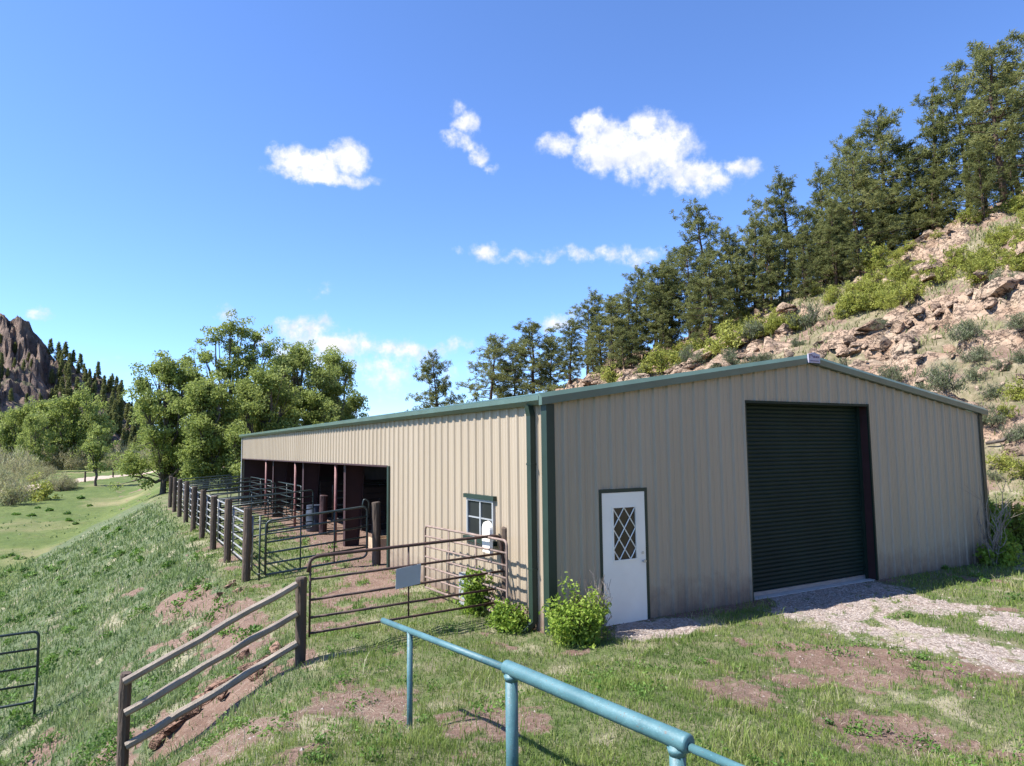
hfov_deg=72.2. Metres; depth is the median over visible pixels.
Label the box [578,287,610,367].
pine tree
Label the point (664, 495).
barn
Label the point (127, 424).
pine tree
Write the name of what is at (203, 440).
cottonwood tree
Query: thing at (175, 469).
cottonwood tree
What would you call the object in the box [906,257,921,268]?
shrub
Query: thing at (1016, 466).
shrub
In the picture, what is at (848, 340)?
boulder
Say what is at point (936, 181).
pine tree
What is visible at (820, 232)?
pine tree
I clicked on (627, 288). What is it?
pine tree
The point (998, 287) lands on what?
boulder
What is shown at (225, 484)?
pipe barrier
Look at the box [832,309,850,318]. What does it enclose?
shrub
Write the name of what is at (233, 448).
cottonwood tree
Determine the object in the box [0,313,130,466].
hill
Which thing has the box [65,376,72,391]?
pine tree
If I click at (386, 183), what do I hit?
sky
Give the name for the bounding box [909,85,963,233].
pine tree
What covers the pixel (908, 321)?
boulder
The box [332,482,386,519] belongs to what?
pipe barrier
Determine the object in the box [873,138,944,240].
pine tree
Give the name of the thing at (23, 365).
pine tree
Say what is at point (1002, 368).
boulder
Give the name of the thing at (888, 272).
shrub
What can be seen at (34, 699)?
pipe gate
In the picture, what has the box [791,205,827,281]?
pine tree
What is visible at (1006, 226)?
shrub
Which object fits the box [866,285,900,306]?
shrub
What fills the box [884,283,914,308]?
shrub
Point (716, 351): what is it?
shrub
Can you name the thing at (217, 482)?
pipe barrier
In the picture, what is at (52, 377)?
pine tree
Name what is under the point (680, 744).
pipe railing
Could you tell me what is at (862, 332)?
boulder
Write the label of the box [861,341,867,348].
boulder
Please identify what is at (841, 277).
pine tree
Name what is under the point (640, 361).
shrub
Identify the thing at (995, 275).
shrub
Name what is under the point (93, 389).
pine tree
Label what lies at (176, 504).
corral fence
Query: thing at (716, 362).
boulder
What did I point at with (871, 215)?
pine tree
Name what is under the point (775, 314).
shrub
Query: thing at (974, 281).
shrub
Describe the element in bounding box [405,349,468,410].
pine tree
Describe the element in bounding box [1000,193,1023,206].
shrub
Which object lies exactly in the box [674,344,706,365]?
shrub
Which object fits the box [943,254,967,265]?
shrub
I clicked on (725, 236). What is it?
pine tree
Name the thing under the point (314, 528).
barrel
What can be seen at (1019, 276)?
boulder
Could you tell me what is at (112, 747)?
weeds
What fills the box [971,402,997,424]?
shrub
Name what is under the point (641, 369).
shrub
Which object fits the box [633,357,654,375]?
shrub
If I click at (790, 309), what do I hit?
boulder
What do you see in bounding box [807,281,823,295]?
shrub
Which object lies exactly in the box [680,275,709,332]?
pine tree
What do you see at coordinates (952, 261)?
shrub
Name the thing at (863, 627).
gravel
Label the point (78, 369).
pine tree
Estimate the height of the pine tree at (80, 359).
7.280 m
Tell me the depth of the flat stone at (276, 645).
10.09 m
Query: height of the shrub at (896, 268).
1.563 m
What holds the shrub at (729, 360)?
on the ground at (34, 540)
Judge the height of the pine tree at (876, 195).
10.047 m
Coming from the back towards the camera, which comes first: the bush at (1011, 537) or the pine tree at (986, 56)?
the pine tree at (986, 56)
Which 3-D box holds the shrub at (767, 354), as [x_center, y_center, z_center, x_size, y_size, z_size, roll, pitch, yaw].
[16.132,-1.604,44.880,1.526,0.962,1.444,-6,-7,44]
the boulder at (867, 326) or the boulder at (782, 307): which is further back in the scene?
the boulder at (782, 307)
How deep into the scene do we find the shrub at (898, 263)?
47.46 m
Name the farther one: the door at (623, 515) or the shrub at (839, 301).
the shrub at (839, 301)
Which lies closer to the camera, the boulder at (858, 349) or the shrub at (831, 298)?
the boulder at (858, 349)
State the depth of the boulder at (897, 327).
38.03 m
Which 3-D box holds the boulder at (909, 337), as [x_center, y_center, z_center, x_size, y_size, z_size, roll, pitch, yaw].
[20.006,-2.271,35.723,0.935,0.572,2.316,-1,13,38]
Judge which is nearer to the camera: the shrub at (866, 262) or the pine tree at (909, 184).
the shrub at (866, 262)
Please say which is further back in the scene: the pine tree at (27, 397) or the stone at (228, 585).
the pine tree at (27, 397)
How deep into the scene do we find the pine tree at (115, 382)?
245.20 m
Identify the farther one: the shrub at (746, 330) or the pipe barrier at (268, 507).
the shrub at (746, 330)
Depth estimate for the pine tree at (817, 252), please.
61.87 m
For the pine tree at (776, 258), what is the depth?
60.86 m
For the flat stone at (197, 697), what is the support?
on the ground at (34, 540)
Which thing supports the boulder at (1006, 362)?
on the ground at (34, 540)
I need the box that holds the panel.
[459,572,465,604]
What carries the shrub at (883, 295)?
on the ground at (34, 540)
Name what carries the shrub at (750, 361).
on the ground at (34, 540)
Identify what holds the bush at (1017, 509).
on the ground at (34, 540)
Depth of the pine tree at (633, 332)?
56.70 m
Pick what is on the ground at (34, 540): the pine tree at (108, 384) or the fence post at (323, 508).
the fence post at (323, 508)
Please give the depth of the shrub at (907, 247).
56.29 m
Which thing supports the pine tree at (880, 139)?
on the ground at (34, 540)
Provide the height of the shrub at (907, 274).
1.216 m
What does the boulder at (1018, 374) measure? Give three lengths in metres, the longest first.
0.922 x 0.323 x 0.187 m
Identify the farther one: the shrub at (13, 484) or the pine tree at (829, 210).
the shrub at (13, 484)
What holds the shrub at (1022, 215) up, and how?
on the ground at (34, 540)
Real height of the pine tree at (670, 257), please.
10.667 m
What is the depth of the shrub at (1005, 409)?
23.86 m
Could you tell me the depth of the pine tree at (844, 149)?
68.26 m
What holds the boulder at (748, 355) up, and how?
on the ground at (34, 540)
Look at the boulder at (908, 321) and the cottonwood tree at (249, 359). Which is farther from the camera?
the cottonwood tree at (249, 359)
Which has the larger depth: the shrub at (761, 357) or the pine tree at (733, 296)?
the pine tree at (733, 296)
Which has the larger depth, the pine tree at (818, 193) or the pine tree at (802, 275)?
the pine tree at (818, 193)
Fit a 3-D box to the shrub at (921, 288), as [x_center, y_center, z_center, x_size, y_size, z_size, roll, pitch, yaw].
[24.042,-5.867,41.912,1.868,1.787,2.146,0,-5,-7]
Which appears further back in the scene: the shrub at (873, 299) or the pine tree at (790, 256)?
the pine tree at (790, 256)
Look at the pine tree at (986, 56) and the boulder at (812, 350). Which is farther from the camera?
the pine tree at (986, 56)
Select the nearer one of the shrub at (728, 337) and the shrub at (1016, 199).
the shrub at (728, 337)
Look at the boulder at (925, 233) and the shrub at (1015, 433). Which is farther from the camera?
the boulder at (925, 233)
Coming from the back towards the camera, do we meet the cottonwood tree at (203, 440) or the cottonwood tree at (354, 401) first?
the cottonwood tree at (354, 401)
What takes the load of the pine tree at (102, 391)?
on the hill
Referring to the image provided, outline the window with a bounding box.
[463,493,496,546]
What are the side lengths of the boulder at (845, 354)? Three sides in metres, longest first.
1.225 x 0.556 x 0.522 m
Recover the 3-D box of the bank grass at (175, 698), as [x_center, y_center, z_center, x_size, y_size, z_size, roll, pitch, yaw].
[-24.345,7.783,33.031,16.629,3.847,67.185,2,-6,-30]
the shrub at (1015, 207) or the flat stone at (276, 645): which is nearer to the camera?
the flat stone at (276, 645)
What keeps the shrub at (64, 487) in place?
on the ground at (34, 540)
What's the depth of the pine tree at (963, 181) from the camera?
60.62 m
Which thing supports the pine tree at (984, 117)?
on the ground at (34, 540)
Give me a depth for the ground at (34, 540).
10.97 m
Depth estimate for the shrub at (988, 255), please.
44.34 m
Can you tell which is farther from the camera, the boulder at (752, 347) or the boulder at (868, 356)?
the boulder at (752, 347)
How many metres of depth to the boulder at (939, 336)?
35.53 m
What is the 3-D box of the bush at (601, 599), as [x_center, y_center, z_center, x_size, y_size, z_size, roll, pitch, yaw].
[1.234,3.257,10.384,0.588,1.254,0.607,-5,-7,38]
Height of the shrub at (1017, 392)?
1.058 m
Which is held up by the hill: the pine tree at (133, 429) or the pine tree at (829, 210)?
the pine tree at (133, 429)
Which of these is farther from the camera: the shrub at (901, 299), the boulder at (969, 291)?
the shrub at (901, 299)
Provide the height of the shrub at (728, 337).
2.902 m
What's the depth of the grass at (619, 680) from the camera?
7.56 m
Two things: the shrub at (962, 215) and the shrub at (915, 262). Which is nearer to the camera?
the shrub at (915, 262)
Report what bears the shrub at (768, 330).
on the ground at (34, 540)
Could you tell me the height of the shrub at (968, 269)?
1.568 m
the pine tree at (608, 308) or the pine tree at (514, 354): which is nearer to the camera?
the pine tree at (608, 308)
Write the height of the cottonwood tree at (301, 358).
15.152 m
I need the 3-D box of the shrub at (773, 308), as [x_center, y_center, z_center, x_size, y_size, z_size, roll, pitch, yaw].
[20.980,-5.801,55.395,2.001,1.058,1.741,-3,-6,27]
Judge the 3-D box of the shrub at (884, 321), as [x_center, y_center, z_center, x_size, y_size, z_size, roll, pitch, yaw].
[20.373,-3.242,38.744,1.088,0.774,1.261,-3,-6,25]
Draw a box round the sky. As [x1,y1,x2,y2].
[0,0,1023,429]
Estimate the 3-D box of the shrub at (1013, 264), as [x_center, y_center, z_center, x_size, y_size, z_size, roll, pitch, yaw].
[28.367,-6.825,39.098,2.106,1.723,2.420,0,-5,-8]
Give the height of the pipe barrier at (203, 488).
1.434 m
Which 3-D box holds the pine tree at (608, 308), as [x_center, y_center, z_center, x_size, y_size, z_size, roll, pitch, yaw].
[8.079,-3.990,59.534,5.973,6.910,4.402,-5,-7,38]
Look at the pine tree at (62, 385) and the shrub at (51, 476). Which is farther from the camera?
the pine tree at (62, 385)
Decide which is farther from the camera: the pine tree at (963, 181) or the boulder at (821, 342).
the pine tree at (963, 181)
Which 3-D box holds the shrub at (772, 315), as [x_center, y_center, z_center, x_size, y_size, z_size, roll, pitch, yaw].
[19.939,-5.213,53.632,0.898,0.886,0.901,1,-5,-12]
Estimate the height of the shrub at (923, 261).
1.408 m
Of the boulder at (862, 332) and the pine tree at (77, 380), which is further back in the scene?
the pine tree at (77, 380)
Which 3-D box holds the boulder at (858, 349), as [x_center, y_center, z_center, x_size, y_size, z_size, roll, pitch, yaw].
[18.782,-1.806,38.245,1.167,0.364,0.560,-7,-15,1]
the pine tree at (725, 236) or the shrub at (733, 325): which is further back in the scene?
the pine tree at (725, 236)
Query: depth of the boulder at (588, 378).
57.78 m
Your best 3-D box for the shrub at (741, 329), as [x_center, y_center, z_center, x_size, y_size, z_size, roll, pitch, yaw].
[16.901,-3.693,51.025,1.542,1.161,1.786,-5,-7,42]
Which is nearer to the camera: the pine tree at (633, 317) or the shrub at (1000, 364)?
the shrub at (1000, 364)
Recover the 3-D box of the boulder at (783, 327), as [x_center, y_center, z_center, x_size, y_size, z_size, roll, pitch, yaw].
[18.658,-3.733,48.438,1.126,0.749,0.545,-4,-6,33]
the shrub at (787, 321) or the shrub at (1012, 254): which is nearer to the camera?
the shrub at (1012, 254)
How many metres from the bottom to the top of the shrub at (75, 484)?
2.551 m
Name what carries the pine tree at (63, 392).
on the hill
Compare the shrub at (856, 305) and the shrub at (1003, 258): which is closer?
the shrub at (1003, 258)
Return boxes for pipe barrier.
[177,475,231,496]
[182,476,240,506]
[188,478,250,510]
[190,480,261,515]
[198,483,275,522]
[207,486,292,530]
[219,490,313,540]
[250,477,271,509]
[277,481,301,519]
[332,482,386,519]
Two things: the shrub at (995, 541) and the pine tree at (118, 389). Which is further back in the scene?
the pine tree at (118, 389)
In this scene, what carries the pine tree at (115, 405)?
on the hill
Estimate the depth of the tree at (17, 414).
149.41 m
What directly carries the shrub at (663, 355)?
on the ground at (34, 540)
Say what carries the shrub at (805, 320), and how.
on the ground at (34, 540)
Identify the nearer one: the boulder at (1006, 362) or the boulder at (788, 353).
the boulder at (1006, 362)
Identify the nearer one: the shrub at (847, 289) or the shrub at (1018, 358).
the shrub at (1018, 358)
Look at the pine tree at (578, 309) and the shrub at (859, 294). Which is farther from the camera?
the pine tree at (578, 309)
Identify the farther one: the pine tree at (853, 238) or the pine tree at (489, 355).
the pine tree at (489, 355)
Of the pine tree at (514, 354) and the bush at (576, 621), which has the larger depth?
the pine tree at (514, 354)
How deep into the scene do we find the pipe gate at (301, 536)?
16.39 m
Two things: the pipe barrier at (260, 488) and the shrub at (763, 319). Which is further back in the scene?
the shrub at (763, 319)
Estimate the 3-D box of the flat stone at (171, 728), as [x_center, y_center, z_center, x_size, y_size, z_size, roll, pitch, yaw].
[-4.408,4.498,9.181,0.135,0.133,0.313,-1,16,46]
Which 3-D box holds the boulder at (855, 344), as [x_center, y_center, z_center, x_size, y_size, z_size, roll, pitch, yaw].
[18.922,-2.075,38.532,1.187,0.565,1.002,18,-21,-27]
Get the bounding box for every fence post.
[295,576,306,665]
[319,495,327,534]
[372,501,380,565]
[501,527,506,607]
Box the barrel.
[306,504,319,531]
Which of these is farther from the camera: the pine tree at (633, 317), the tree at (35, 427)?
the tree at (35, 427)
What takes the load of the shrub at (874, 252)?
on the ground at (34, 540)
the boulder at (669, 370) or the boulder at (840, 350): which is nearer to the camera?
the boulder at (840, 350)
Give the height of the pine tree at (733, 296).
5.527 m
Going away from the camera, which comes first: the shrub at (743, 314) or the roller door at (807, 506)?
the roller door at (807, 506)
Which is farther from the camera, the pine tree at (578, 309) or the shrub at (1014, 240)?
the pine tree at (578, 309)
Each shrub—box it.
[0,465,21,488]
[0,468,35,505]
[0,478,29,490]
[17,472,62,501]
[41,472,74,490]
[44,469,77,489]
[47,475,81,487]
[47,480,72,490]
[592,361,623,382]
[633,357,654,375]
[635,350,652,365]
[635,364,646,373]
[644,345,684,374]
[651,349,668,360]
[669,342,681,351]
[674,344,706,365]
[679,340,688,349]
[682,331,707,350]
[688,355,706,363]
[700,319,744,353]
[703,320,721,332]
[707,363,719,367]
[708,342,723,353]
[715,317,737,334]
[721,347,738,357]
[721,354,740,364]
[732,324,751,336]
[736,307,750,316]
[737,311,749,320]
[737,355,758,363]
[738,315,753,330]
[739,318,761,339]
[750,312,770,329]
[752,352,775,361]
[753,325,768,337]
[753,351,773,361]
[755,324,771,336]
[763,321,776,334]
[764,312,789,333]
[765,303,778,314]
[767,313,785,327]
[769,310,778,318]
[781,314,801,330]
[784,301,827,328]
[788,336,807,347]
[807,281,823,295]
[815,290,841,304]
[821,284,842,298]
[825,294,854,319]
[831,357,849,364]
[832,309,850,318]
[837,280,859,295]
[837,291,851,310]
[837,291,864,312]
[840,280,869,310]
[850,295,882,314]
[853,267,883,288]
[853,281,872,293]
[855,247,881,270]
[856,278,883,291]
[859,266,886,283]
[860,240,891,265]
[860,283,894,307]
[863,291,886,309]
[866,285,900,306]
[870,259,890,269]
[871,276,903,291]
[871,317,888,327]
[872,262,886,268]
[874,289,892,305]
[875,362,912,381]
[876,290,899,309]
[879,290,901,306]
[880,259,908,278]
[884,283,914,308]
[886,260,911,279]
[891,256,911,275]
[891,270,912,283]
[892,250,903,260]
[897,240,925,252]
[897,268,933,300]
[905,382,931,391]
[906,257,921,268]
[910,253,932,272]
[918,359,970,394]
[924,257,965,283]
[929,229,944,239]
[941,316,990,343]
[943,244,968,257]
[943,251,971,267]
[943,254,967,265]
[952,202,978,224]
[954,344,998,363]
[957,241,995,270]
[957,256,1005,280]
[958,252,992,268]
[958,466,1019,564]
[959,267,980,287]
[963,365,988,381]
[967,216,981,223]
[967,257,995,282]
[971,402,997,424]
[974,226,1006,246]
[975,239,1008,259]
[977,382,1006,400]
[981,267,1018,287]
[982,406,1012,426]
[983,225,1019,245]
[985,449,1016,469]
[986,470,1004,480]
[992,357,1012,370]
[993,251,1010,266]
[994,199,1023,213]
[995,402,1021,417]
[996,376,1023,401]
[997,422,1023,443]
[997,458,1023,478]
[998,248,1023,270]
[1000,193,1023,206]
[1000,312,1023,330]
[1001,221,1014,232]
[1003,239,1021,263]
[1007,223,1023,242]
[1008,228,1023,250]
[1008,348,1023,362]
[1014,190,1023,202]
[1018,209,1023,219]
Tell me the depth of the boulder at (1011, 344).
30.24 m
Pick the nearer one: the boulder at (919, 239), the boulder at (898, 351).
the boulder at (898, 351)
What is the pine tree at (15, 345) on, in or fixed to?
on the hill
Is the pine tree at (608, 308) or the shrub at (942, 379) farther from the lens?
the pine tree at (608, 308)
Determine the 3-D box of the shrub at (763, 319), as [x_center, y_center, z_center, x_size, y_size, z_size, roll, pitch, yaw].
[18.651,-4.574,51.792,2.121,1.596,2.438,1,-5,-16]
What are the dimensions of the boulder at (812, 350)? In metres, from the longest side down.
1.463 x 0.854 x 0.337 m
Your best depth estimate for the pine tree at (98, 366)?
244.56 m
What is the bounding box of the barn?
[239,352,990,635]
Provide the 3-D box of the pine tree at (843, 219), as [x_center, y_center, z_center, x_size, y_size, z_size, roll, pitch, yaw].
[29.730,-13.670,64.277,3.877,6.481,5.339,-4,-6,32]
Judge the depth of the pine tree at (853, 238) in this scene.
55.37 m
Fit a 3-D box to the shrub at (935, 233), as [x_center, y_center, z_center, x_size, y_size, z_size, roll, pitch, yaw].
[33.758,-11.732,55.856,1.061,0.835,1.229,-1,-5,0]
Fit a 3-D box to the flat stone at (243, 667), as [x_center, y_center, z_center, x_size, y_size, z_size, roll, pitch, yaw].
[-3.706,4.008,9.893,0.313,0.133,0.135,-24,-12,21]
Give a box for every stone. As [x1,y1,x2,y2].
[148,729,166,749]
[163,719,185,735]
[180,705,201,719]
[191,691,213,705]
[204,679,223,691]
[213,674,236,696]
[217,691,227,700]
[223,582,236,588]
[236,648,249,660]
[237,662,252,672]
[248,654,270,668]
[248,669,263,680]
[269,641,281,654]
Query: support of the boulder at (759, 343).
on the ground at (34, 540)
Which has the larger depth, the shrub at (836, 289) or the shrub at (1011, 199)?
the shrub at (1011, 199)
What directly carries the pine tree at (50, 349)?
on the hill
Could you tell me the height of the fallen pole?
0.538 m
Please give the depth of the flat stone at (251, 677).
9.57 m
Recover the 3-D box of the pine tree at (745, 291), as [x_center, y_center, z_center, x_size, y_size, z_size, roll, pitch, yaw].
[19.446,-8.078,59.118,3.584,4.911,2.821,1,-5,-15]
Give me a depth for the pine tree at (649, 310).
62.77 m
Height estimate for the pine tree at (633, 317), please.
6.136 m
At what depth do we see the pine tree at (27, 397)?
198.70 m
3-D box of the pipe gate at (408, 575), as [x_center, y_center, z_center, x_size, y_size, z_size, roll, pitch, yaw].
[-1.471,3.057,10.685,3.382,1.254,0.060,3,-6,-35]
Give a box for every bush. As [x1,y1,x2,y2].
[445,565,496,617]
[483,595,534,634]
[538,576,609,648]
[584,564,611,635]
[972,537,1023,567]
[988,496,1023,552]
[997,491,1023,550]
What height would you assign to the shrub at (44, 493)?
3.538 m
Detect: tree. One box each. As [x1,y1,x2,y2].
[0,352,3,365]
[0,395,53,457]
[0,411,19,456]
[7,388,13,401]
[12,341,17,352]
[12,413,58,463]
[17,398,75,456]
[20,359,25,370]
[24,393,28,401]
[36,382,118,468]
[47,338,54,353]
[47,369,55,385]
[49,388,53,399]
[53,341,62,359]
[55,364,62,378]
[56,350,61,363]
[57,376,65,392]
[59,388,65,400]
[60,342,69,358]
[63,363,67,373]
[64,364,71,379]
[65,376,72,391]
[66,352,72,365]
[66,388,70,398]
[72,350,77,363]
[73,376,80,393]
[75,353,83,370]
[75,402,118,460]
[76,363,80,373]
[79,424,119,485]
[82,368,87,381]
[85,378,93,393]
[88,369,92,378]
[90,382,96,400]
[94,362,101,374]
[100,383,107,401]
[106,379,111,392]
[107,376,114,392]
[108,350,202,494]
[108,395,113,411]
[111,398,118,415]
[111,413,119,431]
[113,376,118,391]
[115,383,122,398]
[117,396,124,412]
[119,380,125,395]
[119,408,123,419]
[120,428,127,444]
[124,402,129,418]
[125,406,133,424]
[125,420,129,429]
[128,421,136,436]
[150,423,218,491]
[162,309,292,466]
[166,372,240,489]
[208,419,262,491]
[222,364,303,466]
[267,339,339,426]
[276,387,340,426]
[302,344,357,420]
[342,389,370,419]
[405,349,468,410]
[444,332,524,405]
[470,318,566,398]
[483,338,540,398]
[531,333,578,393]
[544,318,588,383]
[552,301,600,374]
[577,296,639,372]
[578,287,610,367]
[582,334,603,372]
[597,292,642,355]
[601,265,653,351]
[608,325,640,368]
[613,296,650,354]
[621,327,641,368]
[630,259,687,346]
[635,268,676,345]
[641,245,709,339]
[647,286,687,341]
[650,316,676,351]
[653,245,687,342]
[654,197,748,322]
[657,301,682,342]
[674,252,742,338]
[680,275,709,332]
[688,291,708,333]
[707,263,750,321]
[711,222,760,323]
[717,237,758,315]
[728,258,758,315]
[731,213,792,307]
[733,226,788,306]
[736,190,791,299]
[749,269,776,311]
[765,165,814,291]
[765,232,797,299]
[783,224,832,294]
[787,252,823,298]
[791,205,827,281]
[797,161,845,277]
[804,218,820,276]
[805,220,837,282]
[806,133,880,256]
[807,195,863,285]
[813,244,842,283]
[815,218,852,285]
[816,201,852,263]
[817,146,943,261]
[819,212,858,282]
[830,102,958,250]
[838,230,873,277]
[849,174,904,247]
[859,186,919,254]
[871,189,913,249]
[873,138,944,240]
[907,63,1023,215]
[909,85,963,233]
[909,163,956,229]
[930,29,1023,202]
[946,145,995,212]
[948,105,1021,205]
[953,142,1008,220]
[956,60,1023,199]
[994,147,1023,201]
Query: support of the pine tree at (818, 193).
on the ground at (34, 540)
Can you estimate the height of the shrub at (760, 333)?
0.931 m
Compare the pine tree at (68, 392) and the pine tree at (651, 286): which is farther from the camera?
the pine tree at (68, 392)
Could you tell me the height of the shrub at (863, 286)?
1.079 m
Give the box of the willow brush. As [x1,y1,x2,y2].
[0,431,151,483]
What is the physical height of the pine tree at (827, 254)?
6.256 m
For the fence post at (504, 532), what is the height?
1.659 m
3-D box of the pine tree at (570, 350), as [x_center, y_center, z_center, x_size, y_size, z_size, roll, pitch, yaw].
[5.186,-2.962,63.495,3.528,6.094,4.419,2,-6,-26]
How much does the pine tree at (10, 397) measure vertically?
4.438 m
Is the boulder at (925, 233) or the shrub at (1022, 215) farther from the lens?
the boulder at (925, 233)
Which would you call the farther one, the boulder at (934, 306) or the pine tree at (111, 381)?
the pine tree at (111, 381)
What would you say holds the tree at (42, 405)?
on the ground at (34, 540)
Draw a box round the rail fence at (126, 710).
[116,581,298,765]
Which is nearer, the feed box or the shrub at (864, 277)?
the feed box
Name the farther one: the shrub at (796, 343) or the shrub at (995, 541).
the shrub at (796, 343)
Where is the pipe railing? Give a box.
[380,618,744,765]
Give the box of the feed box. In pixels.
[368,536,386,547]
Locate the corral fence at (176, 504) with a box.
[168,476,253,581]
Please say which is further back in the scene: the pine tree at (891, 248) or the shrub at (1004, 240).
the pine tree at (891, 248)
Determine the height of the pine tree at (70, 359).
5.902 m
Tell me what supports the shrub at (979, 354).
on the ground at (34, 540)
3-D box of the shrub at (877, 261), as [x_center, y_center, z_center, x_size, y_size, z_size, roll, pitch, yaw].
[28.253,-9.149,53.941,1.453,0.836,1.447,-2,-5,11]
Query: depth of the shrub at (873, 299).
45.39 m
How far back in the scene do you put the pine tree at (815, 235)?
67.06 m
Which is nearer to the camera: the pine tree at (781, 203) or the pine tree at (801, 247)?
the pine tree at (801, 247)
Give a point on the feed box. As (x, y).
(383, 539)
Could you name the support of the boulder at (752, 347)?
on the ground at (34, 540)
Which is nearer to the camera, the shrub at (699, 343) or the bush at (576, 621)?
the bush at (576, 621)
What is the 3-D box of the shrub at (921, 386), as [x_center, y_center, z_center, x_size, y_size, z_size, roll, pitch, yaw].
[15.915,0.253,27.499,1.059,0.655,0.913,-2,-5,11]
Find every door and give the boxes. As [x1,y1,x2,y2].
[599,487,650,625]
[746,404,868,595]
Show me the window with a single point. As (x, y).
(480, 509)
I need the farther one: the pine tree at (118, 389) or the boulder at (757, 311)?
the pine tree at (118, 389)
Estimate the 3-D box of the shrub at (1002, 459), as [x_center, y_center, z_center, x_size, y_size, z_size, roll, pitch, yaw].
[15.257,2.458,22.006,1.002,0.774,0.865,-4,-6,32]
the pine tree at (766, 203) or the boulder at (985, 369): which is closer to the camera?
the boulder at (985, 369)
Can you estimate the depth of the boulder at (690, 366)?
50.22 m
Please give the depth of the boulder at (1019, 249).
41.24 m
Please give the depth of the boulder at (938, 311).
37.46 m
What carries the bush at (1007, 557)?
on the ground at (34, 540)
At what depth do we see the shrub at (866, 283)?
47.74 m
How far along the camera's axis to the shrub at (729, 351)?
46.14 m
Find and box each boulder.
[581,372,600,385]
[621,369,633,379]
[629,373,649,379]
[664,364,682,373]
[670,362,686,373]
[686,348,711,363]
[686,363,702,368]
[713,360,720,365]
[721,359,731,366]
[731,337,749,344]
[743,352,752,357]
[746,343,758,351]
[751,339,763,347]
[754,308,760,314]
[774,323,791,334]
[776,302,795,312]
[783,308,795,312]
[784,349,794,357]
[808,347,816,353]
[813,340,823,346]
[814,321,825,328]
[815,350,829,357]
[827,339,847,348]
[835,345,848,355]
[841,347,848,356]
[843,334,856,345]
[845,346,861,352]
[849,341,863,348]
[854,331,867,334]
[856,321,883,331]
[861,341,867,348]
[864,353,874,359]
[868,335,892,351]
[890,339,917,354]
[891,321,904,333]
[892,344,903,359]
[894,333,914,342]
[897,255,910,265]
[904,318,911,324]
[910,306,925,314]
[911,235,923,243]
[912,257,943,275]
[914,341,919,348]
[919,272,934,281]
[922,230,932,239]
[930,301,940,311]
[931,334,943,338]
[932,308,944,316]
[942,344,955,353]
[946,300,958,307]
[965,288,978,295]
[973,269,995,278]
[975,277,1019,300]
[977,366,988,375]
[982,297,997,308]
[997,359,1013,371]
[1001,443,1022,456]
[1002,357,1010,366]
[1006,340,1016,349]
[1007,241,1023,258]
[1014,274,1023,279]
[1014,373,1023,378]
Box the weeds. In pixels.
[0,495,1023,765]
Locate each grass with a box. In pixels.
[0,494,368,765]
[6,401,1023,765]
[149,396,1023,765]
[553,191,1023,503]
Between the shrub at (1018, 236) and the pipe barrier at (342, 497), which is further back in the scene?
the shrub at (1018, 236)
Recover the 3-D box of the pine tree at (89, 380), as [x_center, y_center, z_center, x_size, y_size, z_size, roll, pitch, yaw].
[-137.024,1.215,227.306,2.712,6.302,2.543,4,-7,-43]
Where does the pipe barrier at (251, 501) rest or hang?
on the ground at (34, 540)
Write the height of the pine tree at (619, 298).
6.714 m
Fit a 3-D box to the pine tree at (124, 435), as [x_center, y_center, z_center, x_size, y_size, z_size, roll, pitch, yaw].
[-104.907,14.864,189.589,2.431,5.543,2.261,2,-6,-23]
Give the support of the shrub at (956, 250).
on the ground at (34, 540)
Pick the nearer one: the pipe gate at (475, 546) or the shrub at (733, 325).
the pipe gate at (475, 546)
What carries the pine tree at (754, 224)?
on the ground at (34, 540)
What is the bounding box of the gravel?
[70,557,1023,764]
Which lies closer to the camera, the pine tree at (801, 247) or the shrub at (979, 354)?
the shrub at (979, 354)
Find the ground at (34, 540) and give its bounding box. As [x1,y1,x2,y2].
[0,192,1023,765]
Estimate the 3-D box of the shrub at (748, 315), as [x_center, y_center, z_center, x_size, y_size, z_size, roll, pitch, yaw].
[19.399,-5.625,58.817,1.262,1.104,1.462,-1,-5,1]
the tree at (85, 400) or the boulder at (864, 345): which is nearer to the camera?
the boulder at (864, 345)
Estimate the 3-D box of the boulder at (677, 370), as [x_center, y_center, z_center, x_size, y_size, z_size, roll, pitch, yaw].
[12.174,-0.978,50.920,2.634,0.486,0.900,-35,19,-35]
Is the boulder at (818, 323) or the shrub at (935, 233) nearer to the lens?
the boulder at (818, 323)
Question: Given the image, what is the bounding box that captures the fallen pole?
[985,431,1023,444]
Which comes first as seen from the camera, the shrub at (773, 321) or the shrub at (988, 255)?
the shrub at (988, 255)
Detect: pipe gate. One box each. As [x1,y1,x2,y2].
[0,631,39,713]
[256,499,369,580]
[306,534,503,636]
[424,525,508,611]
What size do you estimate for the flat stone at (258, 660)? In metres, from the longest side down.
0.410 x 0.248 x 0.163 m
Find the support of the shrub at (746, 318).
on the ground at (34, 540)
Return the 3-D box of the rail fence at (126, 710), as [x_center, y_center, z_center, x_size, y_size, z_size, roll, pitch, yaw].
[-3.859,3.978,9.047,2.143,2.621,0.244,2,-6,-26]
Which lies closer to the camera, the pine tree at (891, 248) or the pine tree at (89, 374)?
the pine tree at (891, 248)
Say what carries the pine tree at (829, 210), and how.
on the ground at (34, 540)
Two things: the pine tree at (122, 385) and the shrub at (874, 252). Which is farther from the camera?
the pine tree at (122, 385)
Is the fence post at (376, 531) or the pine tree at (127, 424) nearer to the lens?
the fence post at (376, 531)
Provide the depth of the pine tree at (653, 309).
61.68 m
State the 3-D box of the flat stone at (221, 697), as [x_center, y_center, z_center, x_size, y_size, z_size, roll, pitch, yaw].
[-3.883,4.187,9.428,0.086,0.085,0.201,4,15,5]
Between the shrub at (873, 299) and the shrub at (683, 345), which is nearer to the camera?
the shrub at (873, 299)
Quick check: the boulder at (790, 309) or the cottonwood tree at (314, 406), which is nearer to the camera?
the boulder at (790, 309)

